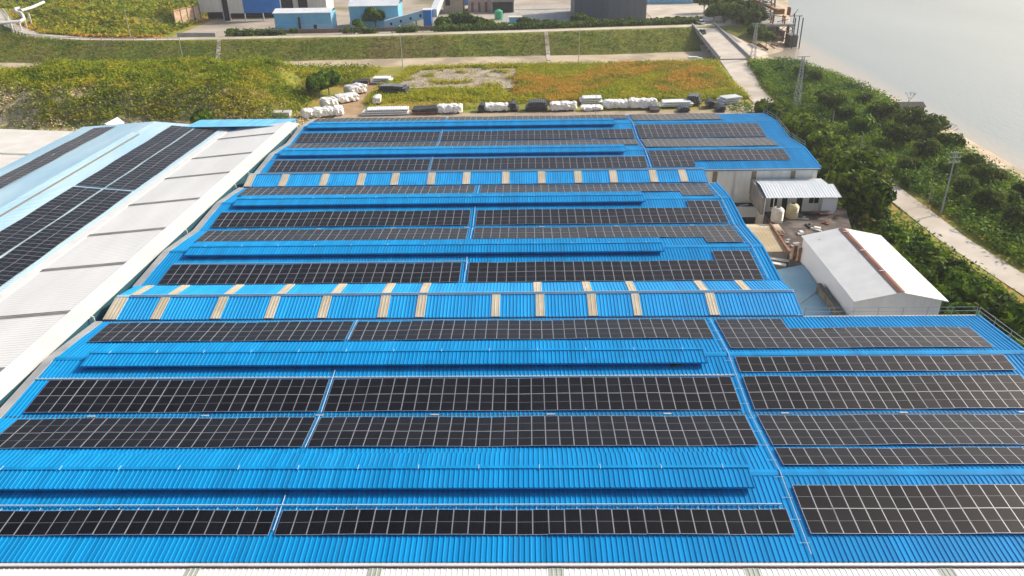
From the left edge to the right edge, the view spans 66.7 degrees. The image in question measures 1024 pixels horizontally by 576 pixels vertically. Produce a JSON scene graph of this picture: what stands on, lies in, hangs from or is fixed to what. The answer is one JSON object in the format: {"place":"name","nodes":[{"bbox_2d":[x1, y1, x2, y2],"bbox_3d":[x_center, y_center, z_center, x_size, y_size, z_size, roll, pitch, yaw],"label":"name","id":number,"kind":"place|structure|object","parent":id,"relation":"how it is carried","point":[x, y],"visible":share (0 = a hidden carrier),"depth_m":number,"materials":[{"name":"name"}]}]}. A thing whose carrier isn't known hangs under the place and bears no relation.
{"place":"outdoors","nodes":[
{"label":"outdoors","id":0,"kind":"place"},
{"bbox_2d":[340,75,393,114],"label":"dirt path","id":1,"kind":"structure","parent":0,"point":[354,108],"depth_m":205.06,"materials":[{"name":"soil"}]},
{"bbox_2d":[0,10,740,39],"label":"levee road","id":2,"kind":"structure","parent":0,"point":[3,17],"depth_m":282.62,"materials":[{"name":"concrete"}]},
{"bbox_2d":[0,0,1023,303],"bbox_3d":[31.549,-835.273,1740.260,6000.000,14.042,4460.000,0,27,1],"label":"ground","id":3,"kind":"structure","parent":0,"point":[220,26],"depth_m":271.45,"materials":[{"name":"plant"}]},
{"bbox_2d":[0,129,73,168],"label":"shed","id":4,"kind":"structure","parent":3,"relation":"on","point":[16,144],"depth_m":151.03,"materials":[{"name":"metal"}]},
{"bbox_2d":[0,0,207,37],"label":"scrubland bushes","id":5,"kind":"object","parent":3,"relation":"on","point":[139,8],"visible":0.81,"depth_m":325.34,"materials":[{"name":"green plant"}]},
{"bbox_2d":[0,121,298,407],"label":"white building","id":6,"kind":"structure","parent":3,"relation":"on","point":[64,292],"depth_m":109.48,"materials":[{"name":"metal"}]},
{"bbox_2d":[0,187,100,255],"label":"solar array","id":7,"kind":"object","parent":6,"relation":"on","point":[13,235],"visible":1,"depth_m":110.89,"materials":[{"name":"black glass"}]},
{"bbox_2d":[0,126,115,188],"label":"solar array","id":8,"kind":"object","parent":6,"relation":"on","point":[44,159],"visible":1,"depth_m":136.90,"materials":[{"name":"black glass"}]},
{"bbox_2d":[0,189,132,286],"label":"solar array","id":9,"kind":"object","parent":6,"relation":"on","point":[17,260],"visible":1,"depth_m":106.17,"materials":[{"name":"black glass"}]},
{"bbox_2d":[76,126,194,186],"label":"solar array","id":10,"kind":"object","parent":6,"relation":"on","point":[113,171],"visible":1,"depth_m":135.06,"materials":[{"name":"black glass"}]},
{"bbox_2d":[107,127,218,189],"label":"solar array","id":11,"kind":"object","parent":6,"relation":"on","point":[148,170],"visible":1,"depth_m":134.98,"materials":[{"name":"black glass"}]},
{"bbox_2d":[0,80,329,130],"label":"cut dry grass","id":12,"kind":"structure","parent":3,"relation":"on","point":[37,127],"depth_m":191.23,"materials":[{"name":"plant"}]},
{"bbox_2d":[0,55,371,130],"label":"mound shrubs","id":13,"kind":"object","parent":3,"relation":"on","point":[76,68],"visible":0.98,"depth_m":199.57,"materials":[{"name":"green plant"}]},
{"bbox_2d":[173,4,201,27],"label":"rusty panel wall","id":14,"kind":"structure","parent":3,"relation":"on","point":[190,13],"depth_m":319.73,"materials":[{"name":"metal"}]},
{"bbox_2d":[197,0,285,20],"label":"open storage hall","id":15,"kind":"structure","parent":3,"relation":"on","point":[226,10],"depth_m":327.58,"materials":[{"name":"blue"}]},
{"bbox_2d":[186,118,296,130],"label":"side hall","id":16,"kind":"structure","parent":3,"relation":"on","point":[234,124],"depth_m":156.31,"materials":[{"name":"blue metal"}]},
{"bbox_2d":[272,7,336,29],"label":"pale blue building","id":17,"kind":"structure","parent":3,"relation":"on","point":[306,18],"depth_m":301.52,"materials":[{"name":"blue"}]},
{"bbox_2d":[280,0,333,7],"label":"cream shed","id":18,"kind":"structure","parent":3,"relation":"on","point":[309,3],"depth_m":350.25,"materials":[{"name":"white"}]},
{"bbox_2d":[304,72,330,98],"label":"broadleaf tree","id":19,"kind":"object","parent":3,"relation":"on","point":[316,81],"visible":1,"depth_m":207.86,"materials":[{"name":"green plant"}]},
{"bbox_2d":[301,105,343,117],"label":"wrapped bundle","id":20,"kind":"object","parent":3,"relation":"on","point":[336,110],"visible":1,"depth_m":193.10,"materials":[{"name":"plastic"}]},
{"bbox_2d":[257,26,437,33],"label":"wall","id":21,"kind":"structure","parent":3,"relation":"on","point":[325,30],"depth_m":296.97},
{"bbox_2d":[0,25,699,62],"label":"levee grass","id":22,"kind":"structure","parent":3,"relation":"on","point":[175,48],"depth_m":275.45,"materials":[{"name":"plant"}]},
{"bbox_2d":[347,0,402,27],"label":"pale blue building","id":23,"kind":"structure","parent":3,"relation":"on","point":[389,8],"depth_m":303.79,"materials":[{"name":"white paint"}]},
{"bbox_2d":[384,0,443,26],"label":"conveyor gallery","id":24,"kind":"object","parent":3,"relation":"on","point":[426,15],"visible":0.81,"depth_m":299.85,"materials":[{"name":"blue"}]},
{"bbox_2d":[132,182,781,286],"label":"factory hall","id":25,"kind":"structure","parent":3,"relation":"on","point":[186,249],"depth_m":99.32,"materials":[{"name":"blue paint"}]},
{"bbox_2d":[158,262,461,284],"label":"solar array","id":26,"kind":"object","parent":25,"relation":"on","point":[303,273],"visible":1,"depth_m":93.64,"materials":[{"name":"black glass"}]},
{"bbox_2d":[195,228,467,241],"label":"solar array","id":27,"kind":"object","parent":25,"relation":"on","point":[323,235],"visible":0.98,"depth_m":104.02,"materials":[{"name":"black glass"}]},
{"bbox_2d":[211,210,470,226],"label":"solar array","id":28,"kind":"object","parent":25,"relation":"on","point":[309,219],"visible":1,"depth_m":109.22,"materials":[{"name":"black glass"}]},
{"bbox_2d":[238,185,474,195],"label":"solar array","id":29,"kind":"object","parent":25,"relation":"on","point":[353,190],"visible":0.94,"depth_m":119.56,"materials":[{"name":"black glass"}]},
{"bbox_2d":[243,168,707,187],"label":"link roof","id":30,"kind":"structure","parent":25,"relation":"attached to","point":[492,177],"depth_m":123.42,"materials":[{"name":"blue metal"}]},
{"bbox_2d":[479,183,714,194],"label":"solar array","id":31,"kind":"object","parent":25,"relation":"on","point":[691,188],"visible":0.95,"depth_m":118.48,"materials":[{"name":"black glass"}]},
{"bbox_2d":[475,200,728,224],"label":"solar array","id":32,"kind":"object","parent":25,"relation":"on","point":[697,211],"visible":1,"depth_m":108.52,"materials":[{"name":"black glass"}]},
{"bbox_2d":[473,225,743,241],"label":"solar array","id":33,"kind":"object","parent":25,"relation":"on","point":[721,233],"visible":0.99,"depth_m":103.10,"materials":[{"name":"black glass"}]},
{"bbox_2d":[467,250,763,281],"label":"solar array","id":34,"kind":"object","parent":25,"relation":"on","point":[737,264],"visible":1,"depth_m":92.97,"materials":[{"name":"black glass"}]},
{"bbox_2d":[399,68,516,88],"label":"gravel lot","id":35,"kind":"structure","parent":3,"relation":"on","point":[478,72],"depth_m":231.31,"materials":[{"name":"gravel"}]},
{"bbox_2d":[224,15,705,36],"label":"hedge undergrowth","id":36,"kind":"object","parent":3,"relation":"on","point":[452,27],"visible":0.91,"depth_m":289.04,"materials":[{"name":"green plant"}]},
{"bbox_2d":[0,307,1023,566],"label":"factory hall","id":37,"kind":"structure","parent":3,"relation":"on","point":[328,479],"depth_m":59.83,"materials":[{"name":"blue paint"}]},
{"bbox_2d":[0,510,276,535],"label":"solar array","id":38,"kind":"object","parent":37,"relation":"on","point":[132,522],"visible":1,"depth_m":56.70,"materials":[{"name":"black glass"}]},
{"bbox_2d":[0,417,315,448],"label":"solar array","id":39,"kind":"object","parent":37,"relation":"on","point":[149,432],"visible":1,"depth_m":66.26,"materials":[{"name":"black glass"}]},
{"bbox_2d":[23,379,328,412],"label":"solar array","id":40,"kind":"object","parent":37,"relation":"on","point":[174,396],"visible":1,"depth_m":71.10,"materials":[{"name":"black glass"}]},
{"bbox_2d":[88,321,353,341],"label":"solar array","id":41,"kind":"object","parent":37,"relation":"on","point":[225,331],"visible":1,"depth_m":81.45,"materials":[{"name":"black glass"}]},
{"bbox_2d":[102,280,802,321],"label":"link roof","id":42,"kind":"structure","parent":37,"relation":"attached to","point":[648,299],"depth_m":85.91,"materials":[{"name":"blue metal"}]},
{"bbox_2d":[349,319,713,340],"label":"solar array","id":43,"kind":"object","parent":37,"relation":"on","point":[582,328],"visible":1,"depth_m":80.74,"materials":[{"name":"black glass"}]},
{"bbox_2d":[323,377,741,411],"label":"solar array","id":44,"kind":"object","parent":37,"relation":"on","point":[675,393],"visible":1,"depth_m":70.42,"materials":[{"name":"black glass"}]},
{"bbox_2d":[307,415,758,446],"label":"solar array","id":45,"kind":"object","parent":37,"relation":"on","point":[720,430],"visible":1,"depth_m":65.52,"materials":[{"name":"black glass"}]},
{"bbox_2d":[274,509,794,534],"bbox_3d":[1.490,16.840,56.089,37.128,0.365,2.282,0,27,1],"label":"solar array","id":46,"kind":"object","parent":37,"relation":"on","point":[707,521],"visible":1,"depth_m":56.05,"materials":[{"name":"black glass"}]},
{"bbox_2d":[715,319,993,347],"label":"solar array","id":47,"kind":"object","parent":37,"relation":"on","point":[762,333],"visible":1,"depth_m":78.02,"materials":[{"name":"black glass"}]},
{"bbox_2d":[735,355,1015,371],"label":"solar array","id":48,"kind":"object","parent":37,"relation":"on","point":[890,363],"visible":1,"depth_m":73.29,"materials":[{"name":"black glass"}]},
{"bbox_2d":[742,375,1023,408],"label":"solar array","id":49,"kind":"object","parent":37,"relation":"on","point":[872,392],"visible":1,"depth_m":69.77,"materials":[{"name":"black glass"}]},
{"bbox_2d":[758,414,1023,444],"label":"solar array","id":50,"kind":"object","parent":37,"relation":"on","point":[882,429],"visible":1,"depth_m":64.98,"materials":[{"name":"black glass"}]},
{"bbox_2d":[775,447,1023,464],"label":"solar array","id":51,"kind":"object","parent":37,"relation":"on","point":[905,456],"visible":1,"depth_m":61.39,"materials":[{"name":"black glass"}]},
{"bbox_2d":[792,484,1023,533],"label":"solar array","id":52,"kind":"object","parent":37,"relation":"on","point":[922,509],"visible":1,"depth_m":56.43,"materials":[{"name":"black glass"}]},
{"bbox_2d":[0,567,1023,575],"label":"white shed","id":53,"kind":"structure","parent":3,"relation":"on","point":[511,571],"depth_m":52.88,"materials":[{"name":"metal"}]},
{"bbox_2d":[502,6,570,24],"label":"paved yard","id":54,"kind":"structure","parent":3,"relation":"on","point":[551,15],"depth_m":332.99,"materials":[{"name":"grey concrete"}]},
{"bbox_2d":[254,109,821,202],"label":"factory hall","id":55,"kind":"structure","parent":3,"relation":"on","point":[732,178],"depth_m":134.57,"materials":[{"name":"blue paint"}]},
{"bbox_2d":[268,159,430,171],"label":"solar array","id":56,"kind":"object","parent":55,"relation":"on","point":[347,165],"visible":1,"depth_m":130.59,"materials":[{"name":"black glass"}]},
{"bbox_2d":[288,142,436,147],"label":"solar array","id":57,"kind":"object","parent":55,"relation":"on","point":[354,145],"visible":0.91,"depth_m":141.10,"materials":[{"name":"black glass"}]},
{"bbox_2d":[296,132,439,141],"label":"solar array","id":58,"kind":"object","parent":55,"relation":"on","point":[368,136],"visible":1,"depth_m":145.81,"materials":[{"name":"black glass"}]},
{"bbox_2d":[313,117,445,121],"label":"solar array","id":59,"kind":"object","parent":55,"relation":"on","point":[381,119],"visible":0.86,"depth_m":156.93,"materials":[{"name":"black glass"}]},
{"bbox_2d":[447,114,627,119],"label":"solar array","id":60,"kind":"object","parent":55,"relation":"on","point":[621,116],"visible":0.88,"depth_m":156.12,"materials":[{"name":"black glass"}]},
{"bbox_2d":[441,129,634,139],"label":"solar array","id":61,"kind":"object","parent":55,"relation":"on","point":[547,134],"visible":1,"depth_m":145.16,"materials":[{"name":"black glass"}]},
{"bbox_2d":[438,139,638,145],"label":"solar array","id":62,"kind":"object","parent":55,"relation":"on","point":[534,142],"visible":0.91,"depth_m":140.54,"materials":[{"name":"black glass"}]},
{"bbox_2d":[431,156,647,169],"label":"solar array","id":63,"kind":"object","parent":55,"relation":"on","point":[546,163],"visible":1,"depth_m":129.85,"materials":[{"name":"black glass"}]},
{"bbox_2d":[629,113,721,119],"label":"solar array","id":64,"kind":"object","parent":55,"relation":"on","point":[691,116],"visible":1,"depth_m":154.35,"materials":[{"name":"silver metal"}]},
{"bbox_2d":[636,123,766,137],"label":"solar array","id":65,"kind":"object","parent":55,"relation":"on","point":[701,130],"visible":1,"depth_m":145.36,"materials":[{"name":"black glass"}]},
{"bbox_2d":[641,137,777,146],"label":"solar array","id":66,"kind":"object","parent":55,"relation":"on","point":[762,141],"visible":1,"depth_m":138.38,"materials":[{"name":"black glass"}]},
{"bbox_2d":[648,149,790,166],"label":"solar array","id":67,"kind":"object","parent":55,"relation":"on","point":[671,158],"visible":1,"depth_m":131.08,"materials":[{"name":"black glass"}]},
{"bbox_2d":[336,57,749,108],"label":"field grass","id":68,"kind":"structure","parent":3,"relation":"on","point":[570,68],"depth_m":216.89,"materials":[{"name":"plant"}]},
{"bbox_2d":[363,58,752,104],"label":"dry orange grass","id":69,"kind":"structure","parent":3,"relation":"on","point":[641,66],"depth_m":222.48,"materials":[{"name":"plant"}]},
{"bbox_2d":[571,0,646,19],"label":"grey hall","id":70,"kind":"structure","parent":3,"relation":"on","point":[611,9],"depth_m":309.57,"materials":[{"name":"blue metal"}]},
{"bbox_2d":[646,2,721,23],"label":"concrete yard","id":71,"kind":"structure","parent":3,"relation":"on","point":[673,10],"depth_m":331.98,"materials":[{"name":"concrete"}]},
{"bbox_2d":[745,224,787,269],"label":"rusty lean to","id":72,"kind":"object","parent":3,"relation":"on","point":[767,237],"visible":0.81,"depth_m":113.91,"materials":[{"name":"beige metal"}]},
{"bbox_2d":[777,111,815,135],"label":"broadleaf tree","id":73,"kind":"object","parent":3,"relation":"on","point":[790,120],"visible":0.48,"depth_m":161.66,"materials":[{"name":"green plant"}]},
{"bbox_2d":[763,208,850,267],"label":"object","id":74,"kind":"structure","parent":3,"relation":"on","point":[791,228],"depth_m":118.19,"materials":[{"name":"concrete"}]},
{"bbox_2d":[749,178,841,223],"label":"rooftop house","id":75,"kind":"structure","parent":74,"relation":"on","point":[806,194],"depth_m":123.01,"materials":[{"name":"metal"}]},
{"bbox_2d":[790,117,828,142],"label":"broadleaf tree","id":76,"kind":"object","parent":3,"relation":"on","point":[806,127],"visible":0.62,"depth_m":154.56,"materials":[{"name":"green plant"}]},
{"bbox_2d":[777,265,843,315],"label":"lean to roof","id":77,"kind":"object","parent":3,"relation":"on","point":[813,298],"visible":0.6,"depth_m":97.81,"materials":[{"name":"blue metal"}]},
{"bbox_2d":[807,129,847,156],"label":"broadleaf tree","id":78,"kind":"object","parent":3,"relation":"on","point":[820,140],"visible":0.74,"depth_m":147.06,"materials":[{"name":"green plant"}]},
{"bbox_2d":[815,90,848,108],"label":"bank tree","id":79,"kind":"object","parent":3,"relation":"on","point":[834,99],"visible":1,"depth_m":185.62,"materials":[{"name":"green plant"}]},
{"bbox_2d":[828,149,885,172],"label":"broadleaf tree","id":80,"kind":"object","parent":3,"relation":"on","point":[848,161],"visible":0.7,"depth_m":130.43,"materials":[{"name":"green plant"}]},
{"bbox_2d":[847,113,877,131],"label":"broadleaf tree","id":81,"kind":"object","parent":3,"relation":"on","point":[866,122],"visible":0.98,"depth_m":168.76,"materials":[{"name":"green plant"}]},
{"bbox_2d":[833,169,896,221],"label":"broadleaf tree","id":82,"kind":"object","parent":3,"relation":"on","point":[877,193],"visible":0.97,"depth_m":123.58,"materials":[{"name":"green plant"}]},
{"bbox_2d":[800,228,948,314],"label":"white warehouse","id":83,"kind":"structure","parent":3,"relation":"on","point":[850,269],"depth_m":94.64,"materials":[{"name":"paint"}]},
{"bbox_2d":[725,99,1023,302],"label":"verge grass","id":84,"kind":"structure","parent":3,"relation":"on","point":[853,227],"depth_m":125.02,"materials":[{"name":"green plant"}]},
{"bbox_2d":[863,100,900,119],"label":"bank tree","id":85,"kind":"object","parent":3,"relation":"on","point":[882,109],"visible":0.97,"depth_m":176.42,"materials":[{"name":"green plant"}]},
{"bbox_2d":[747,56,1023,266],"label":"bank shrubs","id":86,"kind":"object","parent":3,"relation":"on","point":[780,83],"visible":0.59,"depth_m":159.38,"materials":[{"name":"green plant"}]},
{"bbox_2d":[873,224,914,244],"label":"broadleaf tree","id":87,"kind":"object","parent":3,"relation":"on","point":[887,233],"visible":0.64,"depth_m":114.56,"materials":[{"name":"green plant"}]},
{"bbox_2d":[882,122,919,146],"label":"bank tree","id":88,"kind":"object","parent":3,"relation":"on","point":[899,133],"visible":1,"depth_m":159.70,"materials":[{"name":"green plant"}]},
{"bbox_2d":[893,105,927,125],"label":"bank tree","id":89,"kind":"object","parent":3,"relation":"on","point":[908,116],"visible":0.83,"depth_m":169.59,"materials":[{"name":"green plant"}]},
{"bbox_2d":[892,230,938,248],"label":"broadleaf tree","id":90,"kind":"object","parent":3,"relation":"on","point":[906,237],"visible":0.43,"depth_m":110.89,"materials":[{"name":"green plant"}]},
{"bbox_2d":[912,137,943,155],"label":"bank tree","id":91,"kind":"object","parent":3,"relation":"on","point":[923,145],"visible":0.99,"depth_m":153.74,"materials":[{"name":"green plant"}]},
{"bbox_2d":[914,241,949,264],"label":"broadleaf tree","id":92,"kind":"object","parent":3,"relation":"on","point":[928,251],"visible":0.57,"depth_m":106.78,"materials":[{"name":"green plant"}]},
{"bbox_2d":[914,113,951,135],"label":"bank tree","id":93,"kind":"object","parent":3,"relation":"on","point":[928,122],"visible":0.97,"depth_m":165.21,"materials":[{"name":"green plant"}]},
{"bbox_2d":[933,284,964,314],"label":"broadleaf tree","id":94,"kind":"object","parent":3,"relation":"on","point":[951,294],"visible":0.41,"depth_m":95.74,"materials":[{"name":"green plant"}]},
{"bbox_2d":[925,254,979,283],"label":"broadleaf tree","id":95,"kind":"object","parent":3,"relation":"on","point":[941,265],"visible":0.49,"depth_m":103.16,"materials":[{"name":"green plant"}]},
{"bbox_2d":[939,301,987,317],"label":"broadleaf tree","id":96,"kind":"object","parent":3,"relation":"on","point":[959,305],"visible":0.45,"depth_m":92.49,"materials":[{"name":"green plant"}]},
{"bbox_2d":[939,269,991,291],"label":"broadleaf tree","id":97,"kind":"object","parent":3,"relation":"on","point":[956,278],"visible":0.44,"depth_m":98.33,"materials":[{"name":"green plant"}]},
{"bbox_2d":[949,175,981,195],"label":"bank tree","id":98,"kind":"object","parent":3,"relation":"on","point":[963,184],"visible":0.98,"depth_m":133.71,"materials":[{"name":"green plant"}]},
{"bbox_2d":[959,279,1010,303],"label":"broadleaf tree","id":99,"kind":"object","parent":3,"relation":"on","point":[968,294],"visible":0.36,"depth_m":95.71,"materials":[{"name":"green plant"}]},
{"bbox_2d":[969,162,1003,183],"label":"bank tree","id":100,"kind":"object","parent":3,"relation":"on","point":[983,171],"visible":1,"depth_m":139.56,"materials":[{"name":"green plant"}]},
{"bbox_2d":[969,187,1009,210],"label":"bank tree","id":101,"kind":"object","parent":3,"relation":"on","point":[995,197],"visible":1,"depth_m":128.61,"materials":[{"name":"green plant"}]},
{"bbox_2d":[972,288,1018,318],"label":"broadleaf tree","id":102,"kind":"object","parent":3,"relation":"on","point":[987,301],"visible":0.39,"depth_m":93.03,"materials":[{"name":"green plant"}]},
{"bbox_2d":[991,301,1023,340],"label":"broadleaf tree","id":103,"kind":"object","parent":3,"relation":"on","point":[1013,313],"visible":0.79,"depth_m":87.76,"materials":[{"name":"green plant"}]},
{"bbox_2d":[334,102,755,117],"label":"service track","id":104,"kind":"structure","parent":0,"point":[534,114],"depth_m":192.66,"materials":[{"name":"concrete"}]},
{"bbox_2d":[361,106,410,115],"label":"white panel stack","id":105,"kind":"object","parent":104,"relation":"on","point":[389,110],"visible":1,"depth_m":193.59,"materials":[{"name":"metal"}]},
{"bbox_2d":[692,22,750,60],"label":"concrete bridge","id":106,"kind":"structure","parent":0,"point":[720,43],"depth_m":263.31,"materials":[{"name":"concrete"}]},
{"bbox_2d":[720,60,1023,295],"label":"river road","id":107,"kind":"structure","parent":0,"point":[741,72],"depth_m":125.51,"materials":[{"name":"concrete"}]},
{"bbox_2d":[768,0,1023,170],"bbox_3d":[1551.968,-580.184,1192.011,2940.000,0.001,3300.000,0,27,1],"label":"river water","id":108,"kind":"structure","parent":0,"point":[959,64],"depth_m":266.96,"materials":[{"name":"liquid"}]},
{"bbox_2d":[745,0,803,48],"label":"river dock","id":109,"kind":"object","parent":108,"relation":"in","point":[791,40],"visible":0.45,"depth_m":283.85,"materials":[{"name":"grey concrete"}]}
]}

